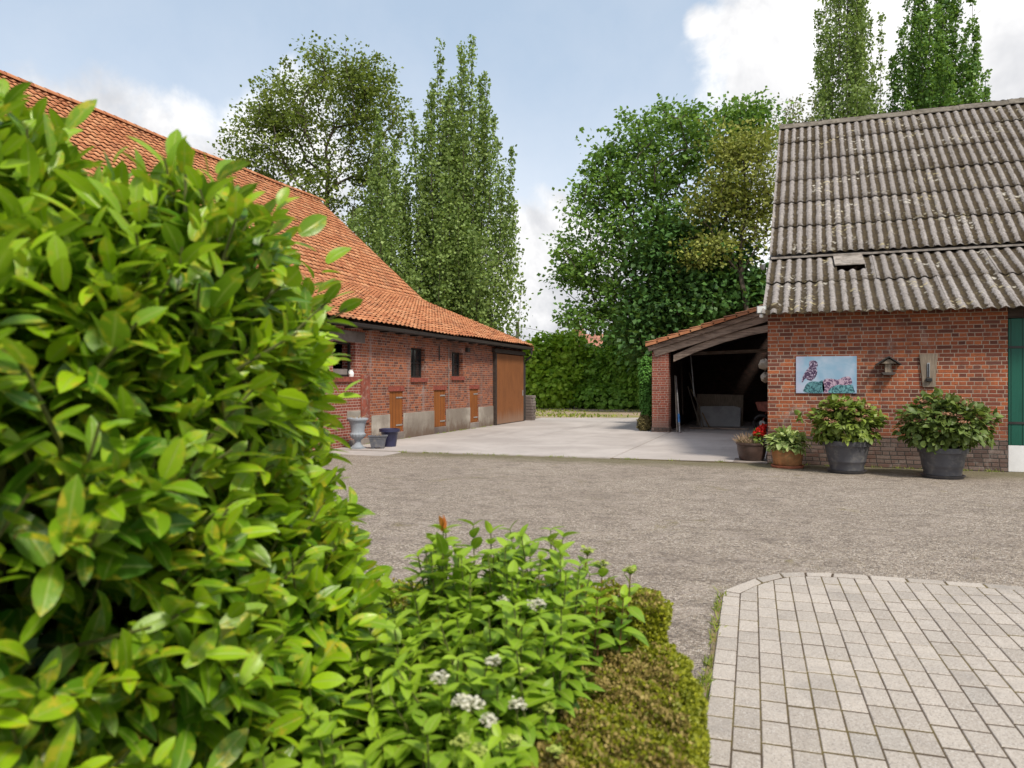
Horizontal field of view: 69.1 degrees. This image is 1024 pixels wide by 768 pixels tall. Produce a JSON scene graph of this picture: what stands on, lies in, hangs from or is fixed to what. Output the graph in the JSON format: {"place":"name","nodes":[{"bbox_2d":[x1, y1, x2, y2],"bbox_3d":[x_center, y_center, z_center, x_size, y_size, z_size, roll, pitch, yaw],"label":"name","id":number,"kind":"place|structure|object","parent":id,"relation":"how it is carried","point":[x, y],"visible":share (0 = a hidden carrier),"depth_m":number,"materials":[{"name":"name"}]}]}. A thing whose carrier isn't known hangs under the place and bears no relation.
{"place":"outdoors","nodes":[
{"label":"outdoors","id":0,"kind":"place"},
{"bbox_2d":[329,450,400,455],"bbox_3d":[-3.349,1.419,14.963,2.100,0.062,0.750,0,0,20],"label":"concrete lip","id":1,"kind":"object","parent":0,"point":[369,453],"visible":0.27,"depth_m":14.73,"materials":[{"name":"grey concrete"}]},
{"bbox_2d":[0,0,1023,348],"label":"sky","id":2,"kind":"structure","parent":0,"point":[555,69],"materials":[{"name":"blue"}]},
{"bbox_2d":[535,407,640,417],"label":"track","id":3,"kind":"structure","parent":0,"point":[612,412],"depth_m":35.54,"materials":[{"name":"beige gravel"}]},
{"bbox_2d":[207,30,426,250],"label":"oak tree","id":4,"kind":"object","parent":3,"relation":"on","point":[296,114],"visible":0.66,"depth_m":45.22,"materials":[{"name":"green plant"}]},
{"bbox_2d":[344,107,436,303],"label":"poplar tree","id":5,"kind":"object","parent":3,"relation":"on","point":[379,233],"visible":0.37,"depth_m":40.59,"materials":[{"name":"green plant"}]},
{"bbox_2d":[396,37,483,319],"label":"poplar tree","id":6,"kind":"object","parent":3,"relation":"on","point":[430,139],"visible":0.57,"depth_m":41.29,"materials":[{"name":"green plant"}]},
{"bbox_2d":[412,34,536,340],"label":"poplar tree","id":7,"kind":"object","parent":3,"relation":"on","point":[481,157],"visible":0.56,"depth_m":41.97,"materials":[{"name":"green plant"}]},
{"bbox_2d":[523,328,600,408],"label":"laurel shrub","id":8,"kind":"object","parent":3,"relation":"on","point":[551,379],"visible":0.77,"depth_m":41.47,"materials":[{"name":"green plant"}]},
{"bbox_2d":[537,85,801,343],"bbox_3d":[7.752,-6.474,37.236,13.050,15.764,6.426,0,0,0],"label":"maple tree","id":9,"kind":"object","parent":3,"relation":"on","point":[618,193],"visible":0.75,"depth_m":36.28,"materials":[{"name":"green plant"}]},
{"bbox_2d":[595,192,769,372],"bbox_3d":[8.886,-3.739,35.066,9.259,10.287,6.061,0,0,20],"label":"ivy tree","id":10,"kind":"object","parent":3,"relation":"on","point":[673,299],"visible":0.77,"depth_m":34.04,"materials":[{"name":"green plant"}]},
{"bbox_2d":[575,329,602,346],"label":"house","id":11,"kind":"structure","parent":0,"point":[595,336],"depth_m":67.39,"materials":[{"name":"orange tile"}]},
{"bbox_2d":[637,354,651,423],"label":"conifer column","id":12,"kind":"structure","parent":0,"point":[644,376],"depth_m":24.83,"materials":[{"name":"green plant"}]},
{"bbox_2d":[311,452,1023,680],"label":"yard","id":13,"kind":"structure","parent":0,"point":[668,569],"depth_m":7.76,"materials":[{"name":"grey gravel"}]},
{"bbox_2d":[333,456,1023,650],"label":"loose grit","id":14,"kind":"object","parent":13,"relation":"on","point":[729,523],"visible":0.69,"depth_m":7.26,"materials":[{"name":"gravel"}]},
{"bbox_2d":[367,425,1003,758],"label":"weeds","id":15,"kind":"object","parent":13,"relation":"on","point":[707,678],"visible":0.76,"depth_m":4.25,"materials":[{"name":"green plant"}]},
{"bbox_2d":[703,592,722,713],"bbox_3d":[0.721,1.396,2.887,0.050,0.001,4.360,0,0,18],"label":"moss strip","id":16,"kind":"object","parent":13,"relation":"on","point":[713,644],"visible":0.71,"depth_m":3.96,"materials":[{"name":"green plant"}]},
{"bbox_2d":[764,424,812,468],"bbox_3d":[4.591,1.047,12.353,0.795,0.731,0.716,0,0,20],"label":"hosta plant","id":17,"kind":"object","parent":13,"relation":"on","point":[786,446],"visible":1,"depth_m":12.21,"materials":[{"name":"green plant"}]},
{"bbox_2d":[794,393,888,473],"bbox_3d":[5.201,0.784,11.674,1.176,1.256,1.150,0,0,-28],"label":"hydrangea plant","id":18,"kind":"object","parent":13,"relation":"on","point":[845,437],"visible":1,"depth_m":11.45,"materials":[{"name":"green plant"}]},
{"bbox_2d":[891,387,1004,479],"bbox_3d":[6.431,0.731,11.006,1.332,1.362,1.236,0,0,-10],"label":"hydrangea plant","id":19,"kind":"object","parent":13,"relation":"on","point":[945,451],"visible":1,"depth_m":10.80,"materials":[{"name":"green plant"}]},
{"bbox_2d":[610,458,762,463],"bbox_3d":[2.743,1.412,21.131,8.710,0.036,14.400,0,0,20],"label":"slab bed","id":20,"kind":"object","parent":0,"point":[690,461],"visible":0.14,"depth_m":13.28,"materials":[{"name":"grey concrete"}]},
{"bbox_2d":[334,418,767,461],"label":"concrete slab","id":21,"kind":"structure","parent":20,"relation":"on","point":[609,438],"depth_m":17.55,"materials":[{"name":"grey concrete"}]},
{"bbox_2d":[347,414,367,448],"bbox_3d":[-3.253,1.023,15.668,0.444,0.730,0.444,0,0,20],"label":"stone urn","id":22,"kind":"object","parent":21,"relation":"on","point":[357,427],"visible":1,"depth_m":15.55,"materials":[{"name":"stone"}]},
{"bbox_2d":[368,433,387,448],"bbox_3d":[-2.834,1.217,15.698,0.409,0.347,0.306,0,0,-6],"label":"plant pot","id":23,"kind":"object","parent":21,"relation":"on","point":[377,441],"visible":0.98,"depth_m":15.60,"materials":[{"name":"grey stone"}]},
{"bbox_2d":[379,428,399,446],"bbox_3d":[-2.664,1.183,16.177,0.456,0.390,0.456,0,0,20],"label":"navy pot","id":24,"kind":"object","parent":21,"relation":"on","point":[392,436],"visible":0.97,"depth_m":16.03,"materials":[{"name":"blue ceramic"}]},
{"bbox_2d":[526,395,535,419],"bbox_3d":[0.623,0.928,27.702,0.449,0.936,0.470,0,0,20],"label":"stone post","id":25,"kind":"object","parent":21,"relation":"on","point":[530,407],"visible":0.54,"depth_m":27.47,"materials":[{"name":"stone"}]},
{"bbox_2d":[636,414,651,430],"bbox_3d":[3.848,1.155,21.532,0.509,0.536,0.527,0,0,20],"label":"clipped ball","id":26,"kind":"object","parent":21,"relation":"on","point":[646,420],"visible":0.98,"depth_m":21.39,"materials":[{"name":"green plant"}]},
{"bbox_2d":[674,375,677,431],"bbox_3d":[4.702,0.578,21.298,0.042,1.615,0.806,0,0,8],"label":"leaning pole","id":27,"kind":"object","parent":21,"relation":"on","point":[676,403],"visible":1,"depth_m":21.27,"materials":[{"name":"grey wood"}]},
{"bbox_2d":[676,376,680,432],"bbox_3d":[4.732,0.588,21.207,0.068,1.602,1.068,0,0,6],"label":"metal pole","id":28,"kind":"object","parent":21,"relation":"on","point":[678,414],"visible":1,"depth_m":21.13,"materials":[{"name":"metal"}]},
{"bbox_2d":[687,386,700,426],"bbox_3d":[5.838,0.738,23.838,0.038,1.299,0.964,0,0,-11],"label":"leaning pole","id":29,"kind":"object","parent":21,"relation":"on","point":[694,406],"visible":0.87,"depth_m":23.80,"materials":[{"name":"brown wood"}]},
{"bbox_2d":[689,372,703,426],"bbox_3d":[5.937,0.513,23.936,0.042,1.749,1.139,0,0,-11],"label":"leaning pole","id":30,"kind":"object","parent":21,"relation":"on","point":[696,401],"visible":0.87,"depth_m":23.84,"materials":[{"name":"brown wood"}]},
{"bbox_2d":[690,389,709,426],"bbox_3d":[6.051,0.788,23.923,0.044,1.202,1.145,0,0,-16],"label":"leaning pole","id":31,"kind":"object","parent":21,"relation":"on","point":[702,412],"visible":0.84,"depth_m":23.71,"materials":[{"name":"wood"}]},
{"bbox_2d":[645,304,767,432],"bbox_3d":[6.615,-0.381,23.841,3.392,3.561,7.676,0,0,20],"label":"lean to shed","id":32,"kind":"object","parent":21,"relation":"on","point":[728,353],"visible":0.91,"depth_m":23.42,"materials":[{"name":"brick"}]},
{"bbox_2d":[690,355,694,395],"bbox_3d":[5.519,-0.240,22.731,0.035,1.284,0.190,0,0,-30],"label":"hanging rod","id":33,"kind":"object","parent":32,"relation":"hanging from","point":[692,375],"visible":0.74,"depth_m":22.71,"materials":[{"name":"metal"}]},
{"bbox_2d":[696,394,742,425],"bbox_3d":[6.746,0.863,24.131,1.470,1.026,0.070,0,0,20],"label":"wooden board","id":34,"kind":"object","parent":21,"relation":"on","point":[718,400],"visible":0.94,"depth_m":24.10,"materials":[{"name":"brown wood"}]},
{"bbox_2d":[690,427,748,429],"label":"floor beam","id":35,"kind":"structure","parent":21,"relation":"on","point":[719,428],"depth_m":22.14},
{"bbox_2d":[700,406,740,426],"bbox_3d":[6.641,1.048,23.664,1.249,0.656,0.180,0,0,20],"label":"concrete panel","id":36,"kind":"object","parent":21,"relation":"on","point":[725,416],"visible":0.94,"depth_m":23.57,"materials":[{"name":"grey concrete"}]},
{"bbox_2d":[752,401,767,431],"bbox_3d":[7.323,0.953,21.198,0.885,0.904,0.550,0,0,20],"label":"garden cart","id":37,"kind":"object","parent":21,"relation":"on","point":[762,406],"visible":0.48,"depth_m":21.06,"materials":[{"name":"black rubber"}]},
{"bbox_2d":[733,458,766,463],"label":"concrete kerb","id":38,"kind":"structure","parent":20,"relation":"on","point":[738,460],"depth_m":13.01,"materials":[{"name":"grey concrete"}]},
{"bbox_2d":[731,423,766,460],"bbox_3d":[4.238,1.038,13.249,0.629,0.665,0.738,0,0,-29],"label":"geranium plant","id":39,"kind":"object","parent":38,"relation":"on","point":[751,448],"visible":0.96,"depth_m":13.08,"materials":[{"name":"brown plant"}]},
{"bbox_2d":[706,572,1023,767],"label":"terrace paving","id":40,"kind":"structure","parent":0,"point":[745,739],"depth_m":3.54,"materials":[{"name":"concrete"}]},
{"label":"planting bed","id":41,"kind":"structure","parent":0,"visible":0},
{"bbox_2d":[0,79,396,767],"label":"laurel bush","id":42,"kind":"object","parent":41,"relation":"on","point":[184,567],"visible":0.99,"depth_m":1.59,"materials":[{"name":"green plant"}]},
{"bbox_2d":[241,636,520,767],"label":"leafy shrub","id":43,"kind":"object","parent":41,"relation":"on","point":[318,753],"visible":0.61,"depth_m":1.76,"materials":[{"name":"green plant"}]},
{"bbox_2d":[355,565,466,744],"bbox_3d":[-0.420,1.006,2.491,0.751,0.752,0.629,0,0,-2],"label":"leafy shrub","id":44,"kind":"object","parent":41,"relation":"on","point":[388,573],"depth_m":2.61,"materials":[{"name":"green plant"}]},
{"bbox_2d":[377,515,474,696],"bbox_3d":[-0.264,0.890,2.303,0.398,0.964,0.314,0,0,5],"label":"tall leafy shoot","id":45,"kind":"object","parent":41,"relation":"on","point":[442,544],"visible":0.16,"depth_m":2.29,"materials":[{"name":"green plant"}]},
{"bbox_2d":[357,519,606,767],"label":"flowering shrub","id":46,"kind":"object","parent":41,"relation":"on","point":[512,617],"visible":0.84,"depth_m":2.03,"materials":[{"name":"green plant"}]},
{"bbox_2d":[371,577,673,682],"bbox_3d":[-0.194,1.090,2.862,1.604,0.644,0.416,0,0,2],"label":"box hedge","id":47,"kind":"object","parent":41,"relation":"on","point":[654,606],"visible":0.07,"depth_m":2.70,"materials":[{"name":"green plant"}]},
{"bbox_2d":[473,537,648,667],"bbox_3d":[0.113,0.951,2.534,0.747,0.841,0.332,0,0,0],"label":"reddish stemmed shrub","id":48,"kind":"object","parent":41,"relation":"on","point":[622,633],"visible":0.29,"depth_m":2.56,"materials":[{"name":"green plant"}]},
{"bbox_2d":[522,639,711,767],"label":"box hedge","id":49,"kind":"object","parent":41,"relation":"on","point":[649,708],"visible":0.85,"depth_m":2.08,"materials":[{"name":"green plant"}]},
{"label":"ground","id":50,"kind":"structure","parent":0,"visible":0},
{"bbox_2d":[0,70,533,451],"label":"brick barn","id":51,"kind":"structure","parent":50,"relation":"on","point":[418,364],"depth_m":20.91,"materials":[{"name":"brick"}]},
{"bbox_2d":[332,341,357,381],"bbox_3d":[-3.688,-0.465,16.053,0.245,0.869,0.923,0,0,20],"label":"window","id":52,"kind":"structure","parent":51,"relation":"in","point":[343,372],"depth_m":16.28,"materials":[{"name":"glass"}]},
{"bbox_2d":[348,370,353,376],"bbox_3d":[-3.543,-0.218,16.328,0.143,0.160,0.124,0,0,-34],"label":"white jug","id":53,"kind":"object","parent":51,"relation":"on","point":[351,373],"visible":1,"depth_m":16.29,"materials":[{"name":"ceramic"}]},
{"bbox_2d":[389,391,402,430],"bbox_3d":[-2.869,0.692,18.204,0.058,0.976,0.678,0,0,20],"label":"stable door","id":54,"kind":"structure","parent":51,"relation":"in","point":[395,397],"depth_m":18.20,"materials":[{"name":"orange wood"}]},
{"bbox_2d":[410,348,427,381],"bbox_3d":[-2.484,-0.470,19.329,0.215,0.879,0.923,0,0,20],"label":"window","id":55,"kind":"structure","parent":51,"relation":"in","point":[415,353],"depth_m":19.45,"materials":[{"name":"black glass"}]},
{"bbox_2d":[434,390,444,426],"bbox_3d":[-2.029,0.697,20.521,0.058,1.006,0.748,0,0,20],"label":"stable door","id":56,"kind":"structure","parent":51,"relation":"in","point":[439,395],"depth_m":20.54,"materials":[{"name":"orange wood"}]},
{"bbox_2d":[451,352,464,379],"bbox_3d":[-1.642,-0.495,21.650,0.215,0.809,0.861,0,0,20],"label":"window","id":57,"kind":"structure","parent":51,"relation":"in","point":[455,356],"depth_m":21.77,"materials":[{"name":"black glass"}]},
{"bbox_2d":[470,389,477,422],"bbox_3d":[-1.202,0.692,22.801,0.058,1.016,0.658,0,0,20],"label":"stable door","id":58,"kind":"structure","parent":51,"relation":"in","point":[473,392],"depth_m":22.81,"materials":[{"name":"orange wood"}]},
{"bbox_2d":[497,354,522,423],"bbox_3d":[-0.062,0.192,25.637,0.068,2.325,2.680,0,0,20],"label":"sliding door","id":59,"kind":"structure","parent":51,"relation":"in","point":[509,367],"depth_m":25.51,"materials":[{"name":"wood"}]},
{"bbox_2d":[513,322,595,338],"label":"power pole","id":60,"kind":"object","parent":50,"relation":"on","point":[517,337],"visible":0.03,"depth_m":59.91,"materials":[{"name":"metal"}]},
{"bbox_2d":[561,326,640,409],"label":"ivy bank","id":61,"kind":"structure","parent":50,"relation":"on","point":[614,386],"depth_m":40.44,"materials":[{"name":"green plant"}]},
{"bbox_2d":[666,110,785,310],"bbox_3d":[10.157,-5.319,33.614,5.843,13.449,4.886,0,0,20],"label":"yellow tree","id":62,"kind":"object","parent":50,"relation":"on","point":[738,194],"visible":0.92,"depth_m":33.11,"materials":[{"name":"green plant"}]},
{"bbox_2d":[772,92,822,150],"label":"pale tree","id":63,"kind":"object","parent":50,"relation":"on","point":[796,118],"visible":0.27,"depth_m":43.89,"materials":[{"name":"green plant"}]},
{"bbox_2d":[804,0,890,121],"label":"poplar tree","id":64,"kind":"object","parent":50,"relation":"on","point":[853,58],"visible":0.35,"depth_m":49.40,"materials":[{"name":"green plant"}]},
{"bbox_2d":[762,98,1023,471],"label":"brick outbuilding","id":65,"kind":"structure","parent":50,"relation":"on","point":[898,236],"depth_m":13.72,"materials":[{"name":"red brick"}]},
{"bbox_2d":[757,306,765,317],"bbox_3d":[4.350,-1.236,12.920,0.179,0.198,0.242,0,0,20],"label":"flood lamp","id":66,"kind":"object","parent":65,"relation":"attached to","point":[759,311],"visible":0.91,"depth_m":12.82,"materials":[{"name":"white glass"}]},
{"bbox_2d":[758,359,767,369],"bbox_3d":[4.499,-0.330,13.223,0.215,0.220,0.257,0,0,20],"label":"stone ornament","id":67,"kind":"object","parent":65,"relation":"attached to","point":[763,364],"visible":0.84,"depth_m":13.14,"materials":[{"name":"grey stone"}]},
{"bbox_2d":[759,264,767,279],"bbox_3d":[4.991,-2.181,14.721,0.194,0.343,0.130,0,0,-17],"label":"spot lamp","id":68,"kind":"object","parent":65,"relation":"attached to","point":[762,266],"visible":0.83,"depth_m":14.69,"materials":[{"name":"white plastic"}]},
{"bbox_2d":[760,372,767,382],"bbox_3d":[4.510,-0.100,13.198,0.190,0.206,0.281,0,0,20],"label":"stone ornament","id":69,"kind":"object","parent":65,"relation":"attached to","point":[764,377],"visible":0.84,"depth_m":13.13,"materials":[{"name":"grey stone"}]},
{"bbox_2d":[796,356,856,392],"bbox_3d":[5.334,-0.142,12.624,0.951,0.628,0.025,0,0,20],"label":"owl picture","id":70,"kind":"object","parent":65,"relation":"attached to","point":[826,374],"visible":1,"depth_m":12.61},
{"bbox_2d":[875,356,901,374],"bbox_3d":[6.197,-0.290,12.234,0.370,0.310,0.168,0,0,20],"label":"bird feeder","id":71,"kind":"object","parent":65,"relation":"attached to","point":[887,363],"visible":1,"depth_m":12.20,"materials":[{"name":"wood"}]},
{"bbox_2d":[919,354,937,386],"bbox_3d":[6.772,-0.205,12.074,0.269,0.540,0.079,0,0,20],"label":"wall thermometer","id":72,"kind":"object","parent":65,"relation":"attached to","point":[928,364],"depth_m":12.07,"materials":[{"name":"beige wood"}]},
{"bbox_2d":[1008,318,1023,471],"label":"door","id":73,"kind":"structure","parent":65,"relation":"in","point":[1015,326],"depth_m":11.72,"materials":[{"name":"green paint"}]},
{"bbox_2d":[878,0,992,113],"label":"poplar tree","id":74,"kind":"object","parent":50,"relation":"on","point":[939,83],"visible":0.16,"depth_m":47.96,"materials":[{"name":"green plant"}]}
]}

